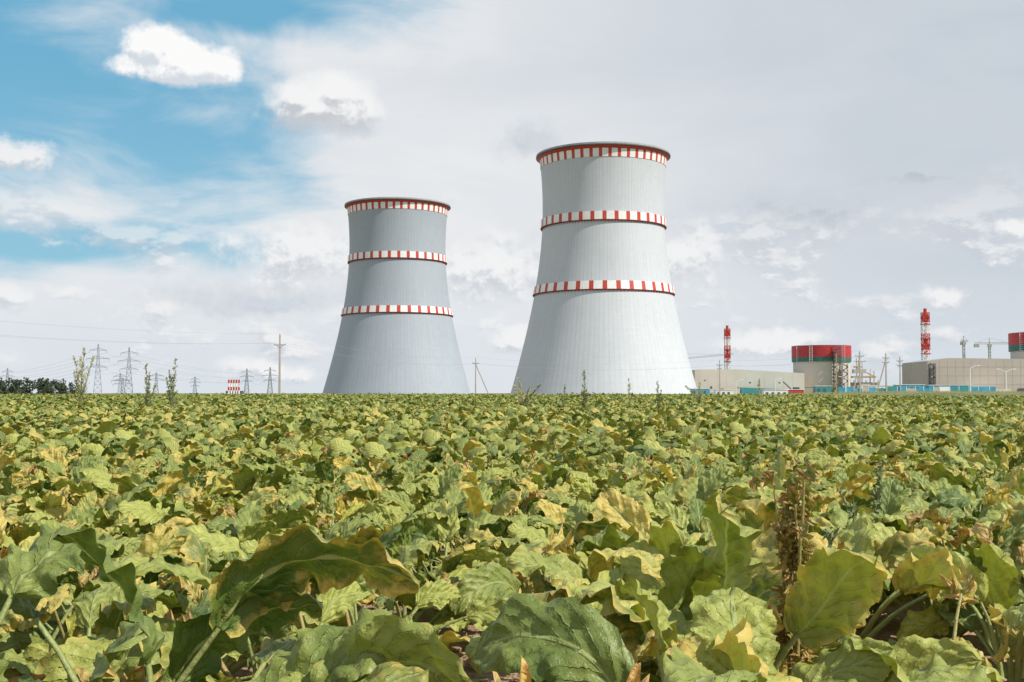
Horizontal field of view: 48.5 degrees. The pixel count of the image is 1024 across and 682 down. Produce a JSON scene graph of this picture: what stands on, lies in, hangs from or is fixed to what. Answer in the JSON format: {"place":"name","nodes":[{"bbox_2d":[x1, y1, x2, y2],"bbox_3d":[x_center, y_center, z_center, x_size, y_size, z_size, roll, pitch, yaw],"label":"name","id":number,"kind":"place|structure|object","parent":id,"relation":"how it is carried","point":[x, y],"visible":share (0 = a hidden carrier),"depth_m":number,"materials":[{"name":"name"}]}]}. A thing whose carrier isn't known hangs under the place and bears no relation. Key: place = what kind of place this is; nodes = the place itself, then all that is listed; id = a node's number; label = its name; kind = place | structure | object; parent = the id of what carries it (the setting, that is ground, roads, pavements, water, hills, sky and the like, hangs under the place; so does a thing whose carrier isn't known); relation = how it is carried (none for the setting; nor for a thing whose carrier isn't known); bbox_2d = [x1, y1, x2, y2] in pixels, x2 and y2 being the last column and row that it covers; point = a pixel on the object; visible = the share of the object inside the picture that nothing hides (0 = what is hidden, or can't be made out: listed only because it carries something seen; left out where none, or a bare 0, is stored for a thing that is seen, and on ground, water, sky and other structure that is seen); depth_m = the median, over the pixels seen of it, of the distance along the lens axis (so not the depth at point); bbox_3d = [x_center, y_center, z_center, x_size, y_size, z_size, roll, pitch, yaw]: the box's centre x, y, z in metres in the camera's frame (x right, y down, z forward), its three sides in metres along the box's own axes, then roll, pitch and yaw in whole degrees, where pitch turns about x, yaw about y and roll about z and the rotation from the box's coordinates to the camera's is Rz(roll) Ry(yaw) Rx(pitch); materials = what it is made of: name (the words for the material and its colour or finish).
{"place":"outdoors","nodes":[
{"label":"outdoors","id":0,"kind":"place"},
{"bbox_2d":[0,0,1023,392],"label":"sky","id":1,"kind":"structure","parent":0,"point":[838,172],"materials":[{"name":"white"}]},
{"bbox_2d":[0,392,1023,681],"bbox_3d":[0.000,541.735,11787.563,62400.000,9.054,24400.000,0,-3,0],"label":"ground","id":2,"kind":"structure","parent":0,"point":[887,634],"depth_m":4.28,"materials":[{"name":"green plant"}]},
{"bbox_2d":[2,369,14,384],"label":"lattice pylon","id":3,"kind":"object","parent":2,"relation":"on","point":[7,375],"visible":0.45,"depth_m":1199.09,"materials":[{"name":"metal"}]},
{"bbox_2d":[0,377,77,393],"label":"distant tree row","id":4,"kind":"object","parent":2,"relation":"on","point":[41,386],"visible":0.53,"depth_m":590.98,"materials":[{"name":"green plant"}]},
{"bbox_2d":[0,524,124,625],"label":"sugar beet plant","id":5,"kind":"object","parent":2,"relation":"on","point":[40,566],"visible":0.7,"depth_m":2.39,"materials":[{"name":"green plant"}]},
{"bbox_2d":[73,347,94,405],"bbox_3d":[-14.372,1.409,38.003,0.529,2.440,0.789,-1,-3,14],"label":"weed plant","id":6,"kind":"object","parent":2,"relation":"on","point":[79,392],"visible":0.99,"depth_m":37.98,"materials":[{"name":"green plant"}]},
{"bbox_2d":[86,345,109,393],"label":"lattice pylon","id":7,"kind":"object","parent":2,"relation":"on","point":[98,357],"visible":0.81,"depth_m":898.60,"materials":[{"name":"metal"}]},
{"bbox_2d":[9,353,273,384],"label":"transmission lines","id":8,"kind":"object","parent":7,"relation":"attached to","point":[134,372],"visible":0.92,"depth_m":996.53,"materials":[{"name":"metal"}]},
{"bbox_2d":[112,374,128,392],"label":"lattice pylon","id":9,"kind":"object","parent":2,"relation":"on","point":[120,380],"visible":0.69,"depth_m":928.56,"materials":[{"name":"metal"}]},
{"bbox_2d":[0,592,241,681],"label":"sugar beet plant","id":10,"kind":"object","parent":2,"relation":"on","point":[25,609],"visible":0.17,"depth_m":2.44,"materials":[{"name":"green plant"}]},
{"bbox_2d":[117,347,137,393],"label":"lattice pylon","id":11,"kind":"object","parent":2,"relation":"on","point":[128,351],"visible":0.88,"depth_m":898.63,"materials":[{"name":"metal"}]},
{"bbox_2d":[143,363,155,406],"bbox_3d":[-12.140,1.679,37.991,0.419,1.895,0.602,0,-3,10],"label":"weed plant","id":12,"kind":"object","parent":2,"relation":"on","point":[147,401],"visible":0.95,"depth_m":37.99,"materials":[{"name":"green plant"}]},
{"bbox_2d":[150,372,162,393],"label":"lattice pylon","id":13,"kind":"object","parent":2,"relation":"on","point":[156,380],"visible":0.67,"depth_m":958.65,"materials":[{"name":"metal"}]},
{"bbox_2d":[166,382,175,407],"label":"weed plant","id":14,"kind":"object","parent":2,"relation":"on","point":[169,396],"visible":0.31,"depth_m":38.91,"materials":[{"name":"green plant"}]},
{"bbox_2d":[165,358,177,408],"bbox_3d":[-10.757,1.530,35.955,0.415,2.000,0.335,1,-3,-22],"label":"weed plant","id":15,"kind":"object","parent":2,"relation":"on","point":[171,398],"visible":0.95,"depth_m":35.98,"materials":[{"name":"green plant"}]},
{"bbox_2d":[189,377,200,393],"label":"lattice pylon","id":16,"kind":"object","parent":2,"relation":"on","point":[195,381],"visible":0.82,"depth_m":1298.46,"materials":[{"name":"metal"}]},
{"bbox_2d":[0,523,420,681],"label":"sugar beet plant","id":17,"kind":"object","parent":2,"relation":"on","point":[265,585],"visible":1,"depth_m":1.99,"materials":[{"name":"green plant"}]},
{"bbox_2d":[226,380,243,393],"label":"boiler chimneys","id":18,"kind":"object","parent":2,"relation":"on","point":[229,391],"visible":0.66,"depth_m":1198.37,"materials":[{"name":"red paint"}]},
{"bbox_2d":[240,368,253,393],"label":"lattice pylon","id":19,"kind":"object","parent":2,"relation":"on","point":[247,390],"visible":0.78,"depth_m":1198.87,"materials":[{"name":"metal"}]},
{"bbox_2d":[262,367,277,393],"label":"lattice pylon","id":20,"kind":"object","parent":2,"relation":"on","point":[269,375],"visible":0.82,"depth_m":1198.74,"materials":[{"name":"metal"}]},
{"bbox_2d":[274,335,285,393],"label":"utility pole","id":21,"kind":"object","parent":2,"relation":"on","point":[279,380],"visible":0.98,"depth_m":189.90,"materials":[{"name":"concrete"}]},
{"bbox_2d":[322,197,470,394],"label":"cooling tower","id":22,"kind":"structure","parent":2,"relation":"on","point":[396,303],"depth_m":972.42,"materials":[{"name":"concrete"}]},
{"bbox_2d":[472,357,488,393],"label":"utility pole","id":23,"kind":"object","parent":2,"relation":"on","point":[480,376],"visible":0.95,"depth_m":299.74,"materials":[{"name":"concrete"}]},
{"bbox_2d":[0,523,976,681],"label":"dried beet leaves","id":24,"kind":"object","parent":2,"relation":"on","point":[959,588],"visible":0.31,"depth_m":3.03,"materials":[{"name":"yellow plant"}]},
{"bbox_2d":[513,377,541,407],"bbox_3d":[0.348,1.834,36.004,0.645,1.385,1.559,2,-4,-43],"label":"weed plant","id":25,"kind":"object","parent":2,"relation":"on","point":[520,400],"visible":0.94,"depth_m":35.86,"materials":[{"name":"green plant"}]},
{"bbox_2d":[561,384,565,406],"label":"weed plant","id":26,"kind":"object","parent":2,"relation":"on","point":[563,402],"visible":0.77,"depth_m":33.97,"materials":[{"name":"green plant"}]},
{"bbox_2d":[580,370,588,407],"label":"weed plant","id":27,"kind":"object","parent":2,"relation":"on","point":[584,395],"visible":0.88,"depth_m":33.97,"materials":[{"name":"green plant"}]},
{"bbox_2d":[510,141,696,394],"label":"cooling tower","id":28,"kind":"structure","parent":2,"relation":"on","point":[604,315],"depth_m":758.53,"materials":[{"name":"concrete"}]},
{"bbox_2d":[233,601,1021,681],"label":"soil clods","id":29,"kind":"object","parent":2,"relation":"on","point":[456,647],"visible":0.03,"depth_m":3.94,"materials":[{"name":"brown soil"}]},
{"bbox_2d":[627,378,631,405],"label":"weed plant","id":30,"kind":"object","parent":2,"relation":"on","point":[628,396],"visible":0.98,"depth_m":39.94,"materials":[{"name":"green plant"}]},
{"bbox_2d":[655,382,662,409],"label":"weed plant","id":31,"kind":"object","parent":2,"relation":"on","point":[659,403],"visible":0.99,"depth_m":33.92,"materials":[{"name":"green plant"}]},
{"bbox_2d":[685,383,703,401],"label":"weed plant","id":32,"kind":"object","parent":2,"relation":"on","point":[699,398],"visible":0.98,"depth_m":59.90,"materials":[{"name":"green plant"}]},
{"bbox_2d":[690,388,709,394],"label":"site cabin","id":33,"kind":"object","parent":2,"relation":"on","point":[706,390],"visible":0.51,"depth_m":379.61,"materials":[{"name":"blue metal"}]},
{"bbox_2d":[689,353,732,358],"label":"tower crane","id":34,"kind":"object","parent":2,"relation":"on","point":[707,356],"visible":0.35,"depth_m":1100.11,"materials":[{"name":"grey metal"}]},
{"bbox_2d":[716,360,722,393],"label":"utility pole","id":35,"kind":"object","parent":2,"relation":"on","point":[719,368],"visible":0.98,"depth_m":329.78,"materials":[{"name":"concrete"}]},
{"bbox_2d":[4,321,857,369],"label":"overhead wires","id":36,"kind":"object","parent":35,"relation":"attached to","point":[320,350],"visible":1,"depth_m":182.59,"materials":[{"name":"grey metal"}]},
{"bbox_2d":[586,547,860,681],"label":"sugar beet plant","id":37,"kind":"object","parent":2,"relation":"on","point":[600,561],"visible":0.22,"depth_m":3.08,"materials":[{"name":"yellow plant"}]},
{"bbox_2d":[714,390,733,394],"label":"site cabin","id":38,"kind":"object","parent":2,"relation":"on","point":[730,392],"visible":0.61,"depth_m":379.63,"materials":[{"name":"white metal"}]},
{"bbox_2d":[724,325,730,368],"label":"ventilation stack","id":39,"kind":"object","parent":2,"relation":"on","point":[727,351],"visible":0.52,"depth_m":1039.07,"materials":[{"name":"red paint"}]},
{"bbox_2d":[690,587,779,675],"bbox_3d":[0.403,0.725,1.874,0.819,0.493,0.737,-2,-3,39],"label":"sugar beet plant","id":40,"kind":"object","parent":2,"relation":"on","point":[720,612],"visible":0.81,"depth_m":2.20,"materials":[{"name":"green plant"}]},
{"bbox_2d":[692,369,804,393],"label":"turbine hall","id":41,"kind":"structure","parent":2,"relation":"on","point":[729,379],"depth_m":964.48,"materials":[{"name":"concrete"}]},
{"bbox_2d":[757,378,761,406],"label":"weed plant","id":42,"kind":"object","parent":2,"relation":"on","point":[759,395],"visible":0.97,"depth_m":39.95,"materials":[{"name":"green plant"}]},
{"bbox_2d":[762,390,787,394],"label":"site cabin","id":43,"kind":"object","parent":2,"relation":"on","point":[771,392],"visible":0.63,"depth_m":329.68,"materials":[{"name":"white metal"}]},
{"bbox_2d":[749,458,819,675],"bbox_3d":[0.670,0.648,2.666,0.152,0.748,0.185,2,-3,-30],"label":"withered plant","id":44,"kind":"object","parent":2,"relation":"on","point":[790,526],"visible":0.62,"depth_m":2.68,"materials":[{"name":"brown plant"}]},
{"bbox_2d":[783,389,803,393],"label":"site cabin","id":45,"kind":"object","parent":2,"relation":"on","point":[798,391],"visible":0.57,"depth_m":331.66,"materials":[{"name":"red metal"}]},
{"bbox_2d":[791,345,851,393],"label":"reactor containment building","id":46,"kind":"structure","parent":2,"relation":"on","point":[816,373],"depth_m":978.73,"materials":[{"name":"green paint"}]},
{"bbox_2d":[796,344,844,361],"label":"access ladders","id":47,"kind":"object","parent":46,"relation":"on","point":[809,353],"visible":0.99,"depth_m":978.92,"materials":[{"name":"metal"}]},
{"bbox_2d":[813,386,832,392],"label":"site cabin","id":48,"kind":"object","parent":2,"relation":"on","point":[820,389],"visible":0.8,"depth_m":329.70,"materials":[{"name":"teal metal"}]},
{"bbox_2d":[805,345,856,392],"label":"stair scaffold","id":49,"kind":"object","parent":2,"relation":"on","point":[841,369],"visible":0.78,"depth_m":971.36,"materials":[{"name":"metal"}]},
{"bbox_2d":[821,524,843,646],"bbox_3d":[0.803,0.746,2.883,0.096,0.561,0.168,0,-3,0],"label":"weed plant","id":50,"kind":"object","parent":2,"relation":"on","point":[831,535],"visible":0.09,"depth_m":2.91,"materials":[{"name":"plant"}]},
{"bbox_2d":[829,381,837,394],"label":"weed plant","id":51,"kind":"object","parent":2,"relation":"on","point":[833,387],"visible":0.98,"depth_m":149.79,"materials":[{"name":"green plant"}]},
{"bbox_2d":[836,354,836,391],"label":"utility pole","id":52,"kind":"object","parent":2,"relation":"on","point":[836,372],"visible":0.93,"depth_m":399.75,"materials":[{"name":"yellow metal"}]},
{"bbox_2d":[853,350,865,391],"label":"utility pole","id":53,"kind":"object","parent":2,"relation":"on","point":[859,363],"visible":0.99,"depth_m":299.78,"materials":[{"name":"concrete"}]},
{"bbox_2d":[835,455,887,613],"bbox_3d":[1.414,0.781,4.605,0.131,0.647,0.288,2,-3,-39],"label":"weed plant","id":54,"kind":"object","parent":2,"relation":"on","point":[877,494],"visible":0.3,"depth_m":4.55,"materials":[{"name":"green plant"}]},
{"bbox_2d":[850,382,877,386],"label":"annex","id":55,"kind":"object","parent":2,"relation":"on","point":[857,383],"visible":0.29,"depth_m":992.34,"materials":[{"name":"beige concrete"}]},
{"bbox_2d":[851,358,878,384],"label":"service platforms","id":56,"kind":"object","parent":2,"relation":"on","point":[862,372],"visible":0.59,"depth_m":989.30,"materials":[{"name":"yellow metal"}]},
{"bbox_2d":[857,385,892,387],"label":"site cabin","id":57,"kind":"object","parent":2,"relation":"on","point":[880,386],"visible":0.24,"depth_m":319.74,"materials":[{"name":"white metal"}]},
{"bbox_2d":[877,353,888,391],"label":"utility pole","id":58,"kind":"object","parent":2,"relation":"on","point":[885,364],"visible":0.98,"depth_m":299.84,"materials":[{"name":"concrete"}]},
{"bbox_2d":[897,356,902,390],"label":"utility pole","id":59,"kind":"object","parent":2,"relation":"on","point":[899,365],"visible":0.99,"depth_m":299.92,"materials":[{"name":"concrete"}]},
{"bbox_2d":[893,384,924,387],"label":"site cabin","id":60,"kind":"object","parent":2,"relation":"on","point":[911,385],"visible":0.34,"depth_m":319.75,"materials":[{"name":"blue metal"}]},
{"bbox_2d":[838,386,995,392],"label":"construction fence","id":61,"kind":"object","parent":2,"relation":"on","point":[905,389],"visible":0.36,"depth_m":299.73,"materials":[{"name":"blue metal"}]},
{"bbox_2d":[920,308,930,359],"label":"ventilation stack","id":62,"kind":"object","parent":2,"relation":"on","point":[926,338],"visible":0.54,"depth_m":829.65,"materials":[{"name":"red paint"}]},
{"bbox_2d":[925,385,971,387],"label":"site cabin","id":63,"kind":"object","parent":2,"relation":"on","point":[950,386],"visible":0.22,"depth_m":321.76,"materials":[{"name":"blue metal"}]},
{"bbox_2d":[902,358,1023,391],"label":"turbine hall","id":64,"kind":"structure","parent":2,"relation":"on","point":[987,372],"depth_m":773.34,"materials":[{"name":"concrete"}]},
{"bbox_2d":[960,336,967,357],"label":"tower crane","id":65,"kind":"object","parent":2,"relation":"on","point":[963,342],"visible":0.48,"depth_m":905.70,"materials":[{"name":"grey metal"}]},
{"bbox_2d":[951,636,1002,681],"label":"sugar beet plant","id":66,"kind":"object","parent":2,"relation":"on","point":[993,674],"visible":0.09,"depth_m":2.79,"materials":[{"name":"yellow plant"}]},
{"bbox_2d":[974,338,1007,357],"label":"tower crane","id":67,"kind":"object","parent":2,"relation":"on","point":[988,345],"visible":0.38,"depth_m":900.73,"materials":[{"name":"grey metal"}]},
{"bbox_2d":[1008,331,1023,358],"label":"reactor containment building","id":68,"kind":"structure","parent":2,"relation":"on","point":[1016,345],"depth_m":795.33,"materials":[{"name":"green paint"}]},
{"bbox_2d":[42,390,1023,396],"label":"grass strip","id":69,"kind":"object","parent":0,"point":[851,392],"depth_m":162.16,"materials":[{"name":"green plant"}]}
]}

